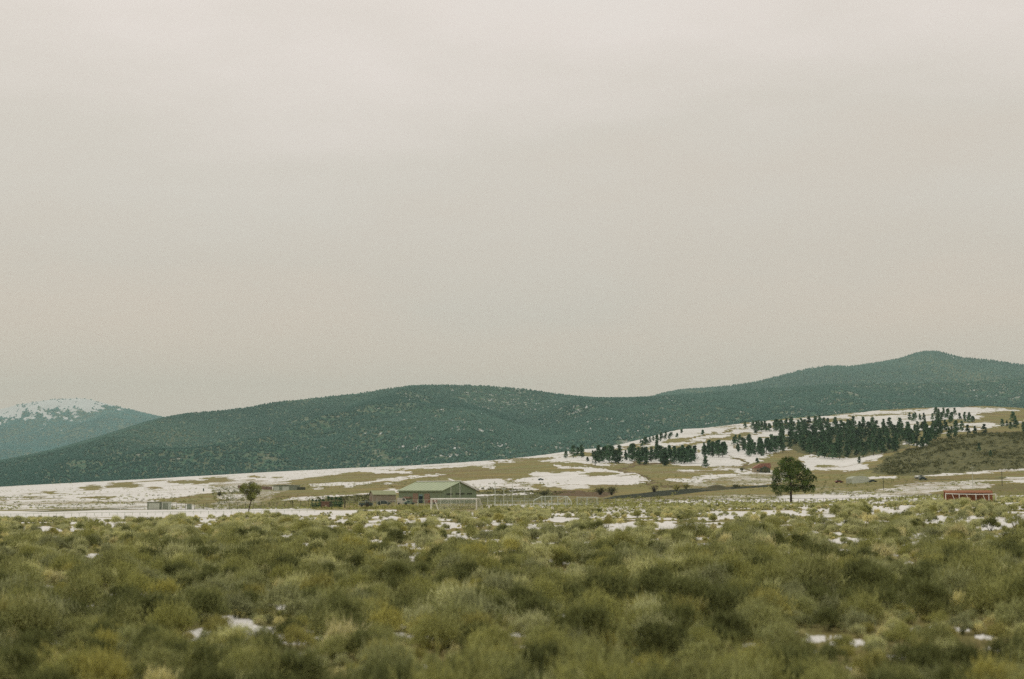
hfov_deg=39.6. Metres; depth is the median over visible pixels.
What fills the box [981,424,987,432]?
pine tree
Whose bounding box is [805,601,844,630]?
dark sagebrush
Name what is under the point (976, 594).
sagebrush
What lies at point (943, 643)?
pale sagebrush
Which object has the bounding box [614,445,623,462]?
pine tree
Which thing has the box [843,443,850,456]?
pine tree
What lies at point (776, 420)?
pine tree
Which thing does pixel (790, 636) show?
sagebrush
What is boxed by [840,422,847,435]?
pine tree
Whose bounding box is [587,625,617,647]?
yellow rabbitbrush
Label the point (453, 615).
sagebrush
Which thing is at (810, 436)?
pine tree
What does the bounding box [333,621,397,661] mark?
dark sagebrush
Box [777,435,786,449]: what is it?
pine tree
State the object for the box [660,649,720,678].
sagebrush
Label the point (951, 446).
hillside scrub
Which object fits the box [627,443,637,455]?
pine tree
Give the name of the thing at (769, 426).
pine tree
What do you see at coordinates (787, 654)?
dark sagebrush
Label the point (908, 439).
pine tree
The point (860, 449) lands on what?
pine tree
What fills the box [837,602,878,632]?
grey sagebrush
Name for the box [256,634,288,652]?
dark sagebrush
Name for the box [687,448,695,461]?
pine tree
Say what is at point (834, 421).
pine tree
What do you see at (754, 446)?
pine tree
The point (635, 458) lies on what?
pine tree
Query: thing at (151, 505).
door
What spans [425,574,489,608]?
pale sagebrush
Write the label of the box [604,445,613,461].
pine tree
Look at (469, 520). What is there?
pale sagebrush
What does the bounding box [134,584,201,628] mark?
dark sagebrush
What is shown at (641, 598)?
dark sagebrush
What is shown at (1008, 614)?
grey sagebrush
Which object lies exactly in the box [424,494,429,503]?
door
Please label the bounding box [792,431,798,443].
pine tree
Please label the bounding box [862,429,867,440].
pine tree
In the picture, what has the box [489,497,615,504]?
corral fence
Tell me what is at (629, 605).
yellow rabbitbrush
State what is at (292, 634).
yellow rabbitbrush
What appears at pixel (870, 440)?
pine tree
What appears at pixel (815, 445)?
pine tree
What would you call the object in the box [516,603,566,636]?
dark sagebrush
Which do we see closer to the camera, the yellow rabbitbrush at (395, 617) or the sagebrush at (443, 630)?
the sagebrush at (443, 630)
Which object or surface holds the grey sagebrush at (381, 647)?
on the ground
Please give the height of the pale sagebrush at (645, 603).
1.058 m
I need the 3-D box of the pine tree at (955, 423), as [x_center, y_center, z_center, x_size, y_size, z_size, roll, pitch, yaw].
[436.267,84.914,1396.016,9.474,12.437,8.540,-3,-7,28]
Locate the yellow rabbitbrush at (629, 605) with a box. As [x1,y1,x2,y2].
[621,585,658,612]
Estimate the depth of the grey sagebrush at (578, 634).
27.39 m
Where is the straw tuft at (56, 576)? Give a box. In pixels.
[0,496,1023,678]
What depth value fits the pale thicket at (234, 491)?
730.98 m
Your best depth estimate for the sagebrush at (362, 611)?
33.23 m
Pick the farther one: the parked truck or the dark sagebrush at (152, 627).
the parked truck
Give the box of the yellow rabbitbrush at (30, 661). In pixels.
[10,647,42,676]
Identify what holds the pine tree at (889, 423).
on the ground
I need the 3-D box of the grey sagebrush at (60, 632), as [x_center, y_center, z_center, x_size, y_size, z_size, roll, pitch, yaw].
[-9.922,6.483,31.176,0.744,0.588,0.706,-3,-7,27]
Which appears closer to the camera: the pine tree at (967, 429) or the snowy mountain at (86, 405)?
the pine tree at (967, 429)
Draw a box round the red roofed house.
[752,463,770,472]
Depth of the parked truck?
426.29 m
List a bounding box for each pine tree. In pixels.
[569,445,576,457]
[578,444,584,457]
[592,450,599,465]
[596,445,603,462]
[602,446,608,461]
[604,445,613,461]
[611,450,619,462]
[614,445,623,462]
[626,445,635,460]
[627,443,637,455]
[634,450,640,460]
[636,451,642,463]
[640,447,644,461]
[642,453,648,464]
[648,447,654,461]
[652,446,658,458]
[655,445,662,458]
[660,450,668,465]
[667,445,672,459]
[670,450,679,463]
[677,448,683,462]
[679,450,689,463]
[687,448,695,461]
[692,445,697,458]
[701,445,706,456]
[701,456,709,466]
[706,443,710,454]
[710,446,715,456]
[714,442,722,456]
[719,442,726,456]
[741,438,746,450]
[745,444,752,455]
[746,438,752,451]
[752,442,757,453]
[753,421,759,433]
[757,440,763,451]
[757,443,765,455]
[758,421,764,430]
[763,439,768,452]
[766,423,771,431]
[766,441,773,452]
[772,418,778,428]
[772,435,777,444]
[773,421,778,430]
[773,442,778,451]
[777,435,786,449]
[780,430,787,441]
[780,441,785,451]
[786,431,792,441]
[787,437,792,447]
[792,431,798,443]
[794,425,800,435]
[800,435,807,449]
[805,416,811,428]
[805,440,812,453]
[807,431,812,444]
[811,427,818,439]
[812,439,819,452]
[817,442,831,457]
[820,430,826,440]
[824,433,830,444]
[828,426,836,438]
[828,445,837,458]
[831,442,838,453]
[832,417,836,426]
[834,421,839,432]
[836,435,842,446]
[836,444,843,458]
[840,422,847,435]
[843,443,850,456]
[844,430,850,442]
[847,420,853,428]
[849,438,854,450]
[850,434,854,446]
[851,416,856,428]
[853,429,860,438]
[853,441,859,455]
[858,442,868,456]
[859,423,867,436]
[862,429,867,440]
[863,441,869,451]
[865,421,872,430]
[866,431,873,441]
[867,438,872,450]
[870,441,876,455]
[872,420,879,432]
[874,438,879,449]
[876,438,888,453]
[886,417,891,431]
[886,437,891,448]
[890,437,897,450]
[891,425,896,435]
[895,429,901,441]
[898,423,903,432]
[902,430,906,440]
[905,432,912,443]
[912,436,919,446]
[915,426,920,436]
[919,437,924,446]
[920,421,925,432]
[924,434,932,444]
[926,427,933,437]
[935,419,944,429]
[943,408,949,417]
[946,427,951,436]
[953,420,959,431]
[953,427,957,436]
[959,421,964,430]
[964,424,970,434]
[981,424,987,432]
[1009,411,1015,420]
[1012,420,1018,427]
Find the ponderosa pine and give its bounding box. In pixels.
[770,456,816,501]
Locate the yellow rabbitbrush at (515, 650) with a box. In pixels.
[506,639,522,659]
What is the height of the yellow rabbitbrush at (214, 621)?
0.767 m
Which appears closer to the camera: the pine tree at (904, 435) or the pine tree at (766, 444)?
the pine tree at (904, 435)
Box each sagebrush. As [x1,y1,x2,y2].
[0,496,1023,678]
[0,498,1023,678]
[0,499,1010,678]
[0,499,1023,678]
[0,500,956,678]
[0,582,70,636]
[0,587,60,632]
[0,604,33,642]
[0,633,18,652]
[0,637,45,678]
[0,654,17,678]
[1,627,55,656]
[6,500,1023,678]
[17,667,53,678]
[18,589,80,622]
[18,657,80,678]
[19,621,63,648]
[31,639,105,678]
[45,625,71,643]
[46,624,99,654]
[49,600,78,629]
[56,610,98,639]
[74,633,120,653]
[75,613,110,626]
[77,610,139,647]
[83,580,148,618]
[90,587,167,624]
[101,618,143,644]
[103,597,141,622]
[105,595,148,625]
[122,630,208,678]
[124,627,189,662]
[126,615,149,632]
[126,618,192,651]
[128,622,195,653]
[129,647,248,678]
[132,660,177,678]
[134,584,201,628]
[138,590,207,633]
[139,645,185,672]
[148,590,194,610]
[169,636,194,657]
[172,653,211,678]
[179,632,245,675]
[180,640,212,661]
[180,641,229,665]
[195,626,212,640]
[202,622,234,644]
[205,628,292,677]
[206,622,258,647]
[223,627,276,650]
[229,622,255,636]
[234,656,302,678]
[246,622,278,639]
[249,638,323,678]
[256,613,312,647]
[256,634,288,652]
[262,641,334,678]
[277,669,305,678]
[286,600,352,640]
[290,585,369,624]
[307,631,323,646]
[312,626,358,663]
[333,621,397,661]
[339,628,427,678]
[340,588,385,623]
[341,592,365,625]
[350,613,397,629]
[353,646,419,678]
[354,646,435,678]
[358,619,392,643]
[361,585,399,608]
[367,618,398,635]
[381,595,413,631]
[388,657,439,678]
[390,630,408,645]
[396,589,444,617]
[398,582,434,605]
[399,598,440,627]
[403,604,468,654]
[412,584,447,602]
[415,594,472,635]
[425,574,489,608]
[427,635,535,678]
[431,603,476,647]
[436,588,490,643]
[438,632,515,671]
[439,581,514,624]
[445,586,497,621]
[453,615,498,644]
[461,612,524,656]
[477,638,538,678]
[479,588,519,612]
[481,645,529,666]
[494,596,516,613]
[498,588,563,622]
[508,604,554,636]
[509,632,567,676]
[511,621,584,653]
[515,613,568,648]
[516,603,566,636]
[520,589,627,642]
[532,640,574,675]
[543,627,634,674]
[546,623,647,678]
[551,577,650,627]
[554,630,630,664]
[562,622,596,644]
[569,594,613,624]
[609,618,637,647]
[617,587,660,609]
[617,605,728,668]
[623,591,668,621]
[627,600,660,624]
[630,595,707,642]
[631,620,693,660]
[632,605,673,626]
[632,608,677,636]
[649,563,745,618]
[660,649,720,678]
[667,630,802,678]
[672,631,730,666]
[687,615,736,641]
[687,618,723,646]
[699,578,756,618]
[701,604,755,641]
[714,579,756,607]
[721,626,747,652]
[730,588,788,619]
[732,570,791,615]
[732,599,767,639]
[743,595,802,631]
[750,618,841,670]
[751,616,798,642]
[758,635,822,669]
[770,656,815,678]
[778,647,845,678]
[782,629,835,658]
[786,588,819,617]
[788,597,812,613]
[790,611,812,626]
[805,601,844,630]
[807,650,856,678]
[811,591,850,626]
[814,636,857,667]
[837,582,896,626]
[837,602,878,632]
[868,660,930,678]
[869,653,913,675]
[877,619,926,642]
[878,628,959,677]
[884,570,967,620]
[901,612,918,624]
[910,596,950,621]
[913,614,973,645]
[914,659,957,678]
[919,632,998,668]
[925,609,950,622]
[927,636,955,657]
[927,653,977,678]
[945,569,1019,618]
[946,610,978,634]
[972,596,1003,615]
[974,560,1019,599]
[976,654,1022,675]
[978,625,1023,668]
[981,592,1023,626]
[983,566,1023,607]
[996,633,1023,665]
[999,569,1023,595]
[1007,567,1023,609]
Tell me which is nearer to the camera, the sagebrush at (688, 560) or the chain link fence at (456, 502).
the sagebrush at (688, 560)
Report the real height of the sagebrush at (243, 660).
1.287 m
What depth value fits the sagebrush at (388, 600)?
35.34 m
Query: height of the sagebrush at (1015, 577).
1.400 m
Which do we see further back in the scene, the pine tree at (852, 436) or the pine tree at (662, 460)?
the pine tree at (852, 436)
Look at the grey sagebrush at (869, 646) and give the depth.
61.54 m
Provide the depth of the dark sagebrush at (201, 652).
24.16 m
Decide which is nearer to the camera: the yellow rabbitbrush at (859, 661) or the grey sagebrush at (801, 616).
the yellow rabbitbrush at (859, 661)
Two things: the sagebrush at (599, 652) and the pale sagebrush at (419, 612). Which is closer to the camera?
the sagebrush at (599, 652)
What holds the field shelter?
on the ground
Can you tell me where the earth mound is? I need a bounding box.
[700,485,730,489]
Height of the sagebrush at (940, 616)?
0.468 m
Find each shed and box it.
[147,502,161,509]
[161,502,170,509]
[272,485,300,490]
[320,501,331,507]
[368,490,396,502]
[846,476,868,483]
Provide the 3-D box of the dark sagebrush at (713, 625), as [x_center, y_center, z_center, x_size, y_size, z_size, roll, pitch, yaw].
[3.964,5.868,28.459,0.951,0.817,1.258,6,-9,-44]
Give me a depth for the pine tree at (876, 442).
1319.00 m
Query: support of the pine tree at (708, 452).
on the ground
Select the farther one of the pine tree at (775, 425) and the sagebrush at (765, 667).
the pine tree at (775, 425)
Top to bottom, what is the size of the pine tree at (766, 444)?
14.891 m
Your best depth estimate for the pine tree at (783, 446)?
1424.96 m
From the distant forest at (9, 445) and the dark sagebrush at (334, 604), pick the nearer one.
the dark sagebrush at (334, 604)
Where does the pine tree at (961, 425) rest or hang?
on the ground
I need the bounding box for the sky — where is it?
[0,0,1023,416]
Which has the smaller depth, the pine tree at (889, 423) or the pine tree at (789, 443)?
the pine tree at (789, 443)
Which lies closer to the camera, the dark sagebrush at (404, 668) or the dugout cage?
the dark sagebrush at (404, 668)
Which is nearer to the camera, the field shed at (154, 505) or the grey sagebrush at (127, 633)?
the grey sagebrush at (127, 633)
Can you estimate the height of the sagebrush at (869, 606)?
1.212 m
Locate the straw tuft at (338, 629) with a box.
[320,614,372,649]
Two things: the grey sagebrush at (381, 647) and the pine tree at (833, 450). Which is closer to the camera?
the grey sagebrush at (381, 647)
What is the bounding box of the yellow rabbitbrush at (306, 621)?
[288,614,311,625]
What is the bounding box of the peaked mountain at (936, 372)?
[702,353,1023,390]
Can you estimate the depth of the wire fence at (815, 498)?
312.04 m
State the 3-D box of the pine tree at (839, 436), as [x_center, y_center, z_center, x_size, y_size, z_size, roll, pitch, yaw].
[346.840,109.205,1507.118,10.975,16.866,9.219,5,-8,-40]
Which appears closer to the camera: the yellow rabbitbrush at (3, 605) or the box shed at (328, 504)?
the yellow rabbitbrush at (3, 605)
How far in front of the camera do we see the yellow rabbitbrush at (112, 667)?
22.56 m
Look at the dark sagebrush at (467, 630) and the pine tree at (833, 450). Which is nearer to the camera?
the dark sagebrush at (467, 630)
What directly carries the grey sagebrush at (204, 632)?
on the ground
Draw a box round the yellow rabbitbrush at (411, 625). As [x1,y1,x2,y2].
[398,610,439,640]
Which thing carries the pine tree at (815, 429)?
on the ground
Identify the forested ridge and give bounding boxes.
[0,378,1023,483]
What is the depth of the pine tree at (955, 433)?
1206.79 m
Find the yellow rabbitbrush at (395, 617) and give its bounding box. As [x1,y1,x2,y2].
[366,595,410,630]
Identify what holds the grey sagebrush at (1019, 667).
on the ground
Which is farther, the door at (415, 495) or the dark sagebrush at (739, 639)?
the door at (415, 495)
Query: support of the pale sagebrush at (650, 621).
on the ground
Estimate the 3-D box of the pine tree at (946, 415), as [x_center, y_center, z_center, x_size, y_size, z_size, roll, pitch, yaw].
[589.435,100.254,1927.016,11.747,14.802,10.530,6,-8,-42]
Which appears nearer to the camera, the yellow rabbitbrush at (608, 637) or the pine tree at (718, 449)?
the yellow rabbitbrush at (608, 637)
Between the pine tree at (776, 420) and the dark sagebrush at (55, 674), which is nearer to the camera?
the dark sagebrush at (55, 674)
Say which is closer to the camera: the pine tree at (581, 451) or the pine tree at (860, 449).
the pine tree at (860, 449)
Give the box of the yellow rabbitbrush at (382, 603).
[353,594,389,611]
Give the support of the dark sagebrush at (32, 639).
on the ground
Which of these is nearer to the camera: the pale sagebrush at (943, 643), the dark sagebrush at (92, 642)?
the pale sagebrush at (943, 643)
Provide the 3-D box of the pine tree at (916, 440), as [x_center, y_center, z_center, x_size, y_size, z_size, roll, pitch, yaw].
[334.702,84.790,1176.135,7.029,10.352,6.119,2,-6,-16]
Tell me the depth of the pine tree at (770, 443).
1409.59 m
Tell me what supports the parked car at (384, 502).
on the ground
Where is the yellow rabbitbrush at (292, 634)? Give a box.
[271,622,319,649]
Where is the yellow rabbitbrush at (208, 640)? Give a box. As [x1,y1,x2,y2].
[207,628,216,646]
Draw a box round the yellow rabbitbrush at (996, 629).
[982,620,1013,637]
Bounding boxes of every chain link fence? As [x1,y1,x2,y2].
[167,503,203,509]
[229,500,308,509]
[358,500,424,505]
[432,498,487,506]
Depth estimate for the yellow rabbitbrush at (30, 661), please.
25.75 m
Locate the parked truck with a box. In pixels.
[359,500,371,505]
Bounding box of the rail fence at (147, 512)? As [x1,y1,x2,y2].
[3,509,314,516]
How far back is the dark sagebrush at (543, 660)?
23.82 m
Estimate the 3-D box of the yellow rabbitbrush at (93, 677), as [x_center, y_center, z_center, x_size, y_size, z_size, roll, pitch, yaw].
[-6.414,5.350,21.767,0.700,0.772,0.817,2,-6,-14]
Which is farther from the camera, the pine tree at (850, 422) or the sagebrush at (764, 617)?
the pine tree at (850, 422)
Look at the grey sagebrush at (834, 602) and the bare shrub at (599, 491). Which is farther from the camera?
the bare shrub at (599, 491)
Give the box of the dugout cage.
[577,497,597,506]
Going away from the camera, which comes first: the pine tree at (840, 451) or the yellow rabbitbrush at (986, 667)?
the yellow rabbitbrush at (986, 667)
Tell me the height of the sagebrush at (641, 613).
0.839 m
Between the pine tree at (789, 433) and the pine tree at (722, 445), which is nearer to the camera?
the pine tree at (722, 445)
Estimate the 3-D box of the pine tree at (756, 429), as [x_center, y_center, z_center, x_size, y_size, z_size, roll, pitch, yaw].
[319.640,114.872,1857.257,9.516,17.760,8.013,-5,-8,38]
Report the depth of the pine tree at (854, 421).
1898.72 m
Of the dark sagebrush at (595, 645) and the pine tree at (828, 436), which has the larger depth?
the pine tree at (828, 436)
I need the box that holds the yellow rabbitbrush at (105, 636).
[86,621,128,651]
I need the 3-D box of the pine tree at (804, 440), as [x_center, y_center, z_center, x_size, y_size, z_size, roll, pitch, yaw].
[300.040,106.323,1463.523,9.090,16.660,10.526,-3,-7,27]
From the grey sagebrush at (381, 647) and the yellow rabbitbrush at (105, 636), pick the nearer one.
the grey sagebrush at (381, 647)
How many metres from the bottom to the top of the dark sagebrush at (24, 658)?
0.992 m
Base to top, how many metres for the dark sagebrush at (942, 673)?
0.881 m
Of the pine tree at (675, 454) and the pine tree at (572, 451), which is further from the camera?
the pine tree at (572, 451)
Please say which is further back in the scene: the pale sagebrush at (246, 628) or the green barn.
the green barn
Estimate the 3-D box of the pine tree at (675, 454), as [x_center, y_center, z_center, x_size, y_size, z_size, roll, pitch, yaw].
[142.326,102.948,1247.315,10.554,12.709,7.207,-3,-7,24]
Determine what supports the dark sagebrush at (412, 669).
on the ground
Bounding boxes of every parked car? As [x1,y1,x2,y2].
[377,500,390,504]
[404,500,414,504]
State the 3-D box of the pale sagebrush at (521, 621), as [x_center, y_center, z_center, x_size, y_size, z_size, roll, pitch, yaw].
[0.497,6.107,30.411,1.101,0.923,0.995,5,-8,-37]
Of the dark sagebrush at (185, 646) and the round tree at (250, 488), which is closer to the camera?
the dark sagebrush at (185, 646)
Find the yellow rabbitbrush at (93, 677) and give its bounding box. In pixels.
[77,674,108,678]
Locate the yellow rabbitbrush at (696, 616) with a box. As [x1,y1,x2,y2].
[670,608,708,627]
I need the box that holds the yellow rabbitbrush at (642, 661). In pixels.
[627,649,693,678]
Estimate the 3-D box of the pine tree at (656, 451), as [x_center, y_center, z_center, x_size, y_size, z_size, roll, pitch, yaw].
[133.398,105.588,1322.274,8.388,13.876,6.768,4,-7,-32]
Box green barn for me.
[397,481,478,503]
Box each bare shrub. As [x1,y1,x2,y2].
[539,490,550,495]
[592,487,607,494]
[605,487,617,494]
[673,484,679,490]
[679,483,690,488]
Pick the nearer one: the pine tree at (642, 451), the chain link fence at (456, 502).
the chain link fence at (456, 502)
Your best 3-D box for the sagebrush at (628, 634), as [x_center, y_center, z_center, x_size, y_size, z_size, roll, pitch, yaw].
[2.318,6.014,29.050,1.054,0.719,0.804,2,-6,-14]
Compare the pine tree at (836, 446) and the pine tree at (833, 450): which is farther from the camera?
the pine tree at (836, 446)
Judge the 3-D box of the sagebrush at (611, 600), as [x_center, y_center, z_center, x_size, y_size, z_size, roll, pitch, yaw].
[1.893,5.837,30.567,2.187,1.492,1.667,1,-6,-12]
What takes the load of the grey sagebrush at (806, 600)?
on the ground
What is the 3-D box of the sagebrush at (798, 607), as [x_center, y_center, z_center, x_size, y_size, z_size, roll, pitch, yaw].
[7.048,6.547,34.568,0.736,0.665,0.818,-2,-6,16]
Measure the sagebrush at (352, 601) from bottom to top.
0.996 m
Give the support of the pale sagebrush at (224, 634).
on the ground
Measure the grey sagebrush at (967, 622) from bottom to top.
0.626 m
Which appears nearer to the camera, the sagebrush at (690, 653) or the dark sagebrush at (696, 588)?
the sagebrush at (690, 653)
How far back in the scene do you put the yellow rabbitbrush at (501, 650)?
25.68 m
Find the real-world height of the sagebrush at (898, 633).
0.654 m
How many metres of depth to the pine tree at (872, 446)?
1223.39 m
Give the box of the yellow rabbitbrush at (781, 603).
[738,583,799,615]
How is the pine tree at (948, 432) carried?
on the ground
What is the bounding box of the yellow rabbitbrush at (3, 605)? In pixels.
[0,590,55,635]
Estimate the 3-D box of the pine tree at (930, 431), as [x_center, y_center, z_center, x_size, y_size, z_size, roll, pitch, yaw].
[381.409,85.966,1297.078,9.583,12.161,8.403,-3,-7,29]
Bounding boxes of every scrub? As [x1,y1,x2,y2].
[0,452,1022,506]
[0,488,1023,512]
[876,431,1023,474]
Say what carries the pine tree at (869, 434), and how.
on the ground
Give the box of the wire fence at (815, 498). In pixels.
[665,494,943,504]
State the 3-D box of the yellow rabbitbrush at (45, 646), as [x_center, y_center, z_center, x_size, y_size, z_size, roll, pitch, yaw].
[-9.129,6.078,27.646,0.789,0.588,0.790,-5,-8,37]
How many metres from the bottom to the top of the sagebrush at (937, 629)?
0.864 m
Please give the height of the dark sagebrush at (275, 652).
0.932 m
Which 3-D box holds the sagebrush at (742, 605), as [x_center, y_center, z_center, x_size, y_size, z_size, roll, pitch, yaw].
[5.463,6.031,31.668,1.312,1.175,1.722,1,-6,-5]
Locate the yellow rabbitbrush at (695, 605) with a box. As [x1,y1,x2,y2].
[666,592,709,615]
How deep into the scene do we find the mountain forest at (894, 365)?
8827.31 m
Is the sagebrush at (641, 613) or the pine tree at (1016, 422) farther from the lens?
the pine tree at (1016, 422)
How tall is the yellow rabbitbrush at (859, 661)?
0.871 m
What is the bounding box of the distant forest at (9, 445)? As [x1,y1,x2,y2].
[0,397,161,459]
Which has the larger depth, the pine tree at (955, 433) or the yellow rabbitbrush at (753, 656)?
the pine tree at (955, 433)
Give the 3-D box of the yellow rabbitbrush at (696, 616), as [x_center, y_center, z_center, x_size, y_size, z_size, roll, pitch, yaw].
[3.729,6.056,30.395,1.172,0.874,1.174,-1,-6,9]
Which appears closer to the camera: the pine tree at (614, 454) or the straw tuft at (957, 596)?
the straw tuft at (957, 596)
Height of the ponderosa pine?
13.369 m
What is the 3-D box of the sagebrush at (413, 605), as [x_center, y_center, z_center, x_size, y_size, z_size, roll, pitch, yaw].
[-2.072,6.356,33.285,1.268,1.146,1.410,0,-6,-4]
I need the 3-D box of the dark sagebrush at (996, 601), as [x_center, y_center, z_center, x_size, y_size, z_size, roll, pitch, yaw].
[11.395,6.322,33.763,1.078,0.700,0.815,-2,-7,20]
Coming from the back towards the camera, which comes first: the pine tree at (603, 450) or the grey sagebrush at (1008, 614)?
the pine tree at (603, 450)
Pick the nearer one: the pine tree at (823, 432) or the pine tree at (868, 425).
the pine tree at (823, 432)
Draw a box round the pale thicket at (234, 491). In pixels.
[212,487,256,503]
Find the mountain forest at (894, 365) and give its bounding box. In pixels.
[653,350,1023,395]
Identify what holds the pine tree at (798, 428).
on the ground
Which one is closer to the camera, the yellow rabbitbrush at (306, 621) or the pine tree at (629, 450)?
the yellow rabbitbrush at (306, 621)
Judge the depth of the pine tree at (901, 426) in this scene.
1551.12 m
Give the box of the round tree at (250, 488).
[239,481,261,509]
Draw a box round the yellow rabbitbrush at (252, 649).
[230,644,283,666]
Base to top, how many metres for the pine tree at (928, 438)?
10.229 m
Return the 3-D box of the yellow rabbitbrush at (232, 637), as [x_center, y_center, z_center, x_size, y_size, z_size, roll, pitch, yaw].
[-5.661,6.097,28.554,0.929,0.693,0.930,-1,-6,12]
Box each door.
[149,503,158,508]
[413,493,417,502]
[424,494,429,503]
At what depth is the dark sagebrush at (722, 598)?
32.67 m
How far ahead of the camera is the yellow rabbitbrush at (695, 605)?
32.78 m
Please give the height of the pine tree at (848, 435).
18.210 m
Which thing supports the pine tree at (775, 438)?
on the ground
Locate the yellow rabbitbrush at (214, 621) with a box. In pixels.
[199,611,241,631]
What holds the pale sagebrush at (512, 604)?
on the ground
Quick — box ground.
[0,406,1023,678]
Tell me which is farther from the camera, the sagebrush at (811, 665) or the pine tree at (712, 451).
the pine tree at (712, 451)
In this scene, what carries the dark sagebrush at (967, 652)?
on the ground
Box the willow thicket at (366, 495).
[316,487,562,502]
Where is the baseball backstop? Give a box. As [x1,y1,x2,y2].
[533,496,571,506]
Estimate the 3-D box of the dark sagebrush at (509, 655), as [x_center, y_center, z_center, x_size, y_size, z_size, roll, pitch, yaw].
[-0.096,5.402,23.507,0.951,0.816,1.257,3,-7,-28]
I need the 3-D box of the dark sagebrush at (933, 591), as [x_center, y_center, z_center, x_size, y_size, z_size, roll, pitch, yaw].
[9.923,6.080,33.839,1.576,1.353,2.084,1,-6,-10]
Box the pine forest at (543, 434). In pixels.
[0,377,1023,486]
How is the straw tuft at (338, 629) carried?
on the ground
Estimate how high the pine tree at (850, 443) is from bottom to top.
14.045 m
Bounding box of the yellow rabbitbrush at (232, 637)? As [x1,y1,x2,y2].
[210,628,253,645]
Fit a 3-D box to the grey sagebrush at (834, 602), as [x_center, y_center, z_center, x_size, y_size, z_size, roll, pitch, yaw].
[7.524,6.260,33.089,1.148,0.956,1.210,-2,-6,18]
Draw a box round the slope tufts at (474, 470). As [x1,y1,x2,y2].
[5,409,1022,494]
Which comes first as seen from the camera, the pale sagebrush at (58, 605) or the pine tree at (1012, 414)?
the pale sagebrush at (58, 605)
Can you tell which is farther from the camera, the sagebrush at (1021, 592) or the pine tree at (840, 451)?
the pine tree at (840, 451)
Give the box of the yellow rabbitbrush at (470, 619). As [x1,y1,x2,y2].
[455,607,499,635]
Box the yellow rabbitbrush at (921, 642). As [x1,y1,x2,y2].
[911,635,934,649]
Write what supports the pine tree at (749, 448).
on the ground
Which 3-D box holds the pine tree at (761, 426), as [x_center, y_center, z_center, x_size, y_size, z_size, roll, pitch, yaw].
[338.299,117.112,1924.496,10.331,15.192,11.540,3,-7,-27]
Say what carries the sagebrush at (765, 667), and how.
on the ground
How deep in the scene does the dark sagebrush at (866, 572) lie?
45.15 m
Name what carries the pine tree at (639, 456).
on the ground
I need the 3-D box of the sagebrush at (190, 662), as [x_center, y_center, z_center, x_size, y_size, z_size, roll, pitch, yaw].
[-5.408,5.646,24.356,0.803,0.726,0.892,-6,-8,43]
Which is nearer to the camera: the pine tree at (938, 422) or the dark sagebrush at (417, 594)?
the dark sagebrush at (417, 594)
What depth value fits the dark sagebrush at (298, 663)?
22.60 m
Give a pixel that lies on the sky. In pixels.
(206, 205)
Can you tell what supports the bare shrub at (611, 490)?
on the ground
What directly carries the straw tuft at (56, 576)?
on the ground
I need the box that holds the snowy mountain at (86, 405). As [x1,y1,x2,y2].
[0,398,151,458]
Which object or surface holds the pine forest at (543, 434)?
on the forested ridge
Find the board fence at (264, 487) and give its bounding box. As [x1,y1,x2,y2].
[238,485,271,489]
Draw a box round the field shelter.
[943,490,995,500]
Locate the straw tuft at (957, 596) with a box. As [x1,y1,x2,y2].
[949,590,976,610]
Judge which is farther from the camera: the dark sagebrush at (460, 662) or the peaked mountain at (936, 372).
the peaked mountain at (936, 372)
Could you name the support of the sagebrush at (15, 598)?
on the ground
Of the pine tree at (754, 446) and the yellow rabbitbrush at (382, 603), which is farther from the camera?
the pine tree at (754, 446)
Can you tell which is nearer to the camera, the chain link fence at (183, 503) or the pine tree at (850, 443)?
the chain link fence at (183, 503)
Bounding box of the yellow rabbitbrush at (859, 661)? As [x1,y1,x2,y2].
[846,638,889,678]
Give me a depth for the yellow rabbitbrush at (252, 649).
24.63 m
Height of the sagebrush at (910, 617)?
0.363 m
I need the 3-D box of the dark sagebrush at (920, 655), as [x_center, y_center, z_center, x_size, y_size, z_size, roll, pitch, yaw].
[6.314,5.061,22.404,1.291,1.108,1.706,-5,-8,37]
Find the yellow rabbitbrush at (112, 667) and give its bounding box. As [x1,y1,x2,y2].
[60,631,142,678]
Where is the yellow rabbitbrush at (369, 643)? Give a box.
[356,634,395,661]
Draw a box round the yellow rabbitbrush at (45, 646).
[39,639,59,659]
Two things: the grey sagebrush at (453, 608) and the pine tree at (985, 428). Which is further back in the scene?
the pine tree at (985, 428)
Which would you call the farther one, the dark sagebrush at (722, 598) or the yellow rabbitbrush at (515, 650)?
the dark sagebrush at (722, 598)
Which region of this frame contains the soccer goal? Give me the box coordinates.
[430,498,483,509]
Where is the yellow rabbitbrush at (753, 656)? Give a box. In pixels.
[731,637,765,666]
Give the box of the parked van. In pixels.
[397,498,406,504]
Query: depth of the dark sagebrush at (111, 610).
35.01 m
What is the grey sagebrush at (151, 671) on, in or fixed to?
on the ground
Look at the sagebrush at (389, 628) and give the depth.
30.36 m
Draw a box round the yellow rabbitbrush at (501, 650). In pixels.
[486,638,511,655]
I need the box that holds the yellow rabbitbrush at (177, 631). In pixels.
[159,627,190,642]
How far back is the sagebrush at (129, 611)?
33.50 m
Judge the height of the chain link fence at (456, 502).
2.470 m
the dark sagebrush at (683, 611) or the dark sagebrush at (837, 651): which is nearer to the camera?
the dark sagebrush at (837, 651)
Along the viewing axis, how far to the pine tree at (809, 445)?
1396.21 m
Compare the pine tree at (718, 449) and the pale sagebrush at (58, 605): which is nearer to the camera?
the pale sagebrush at (58, 605)

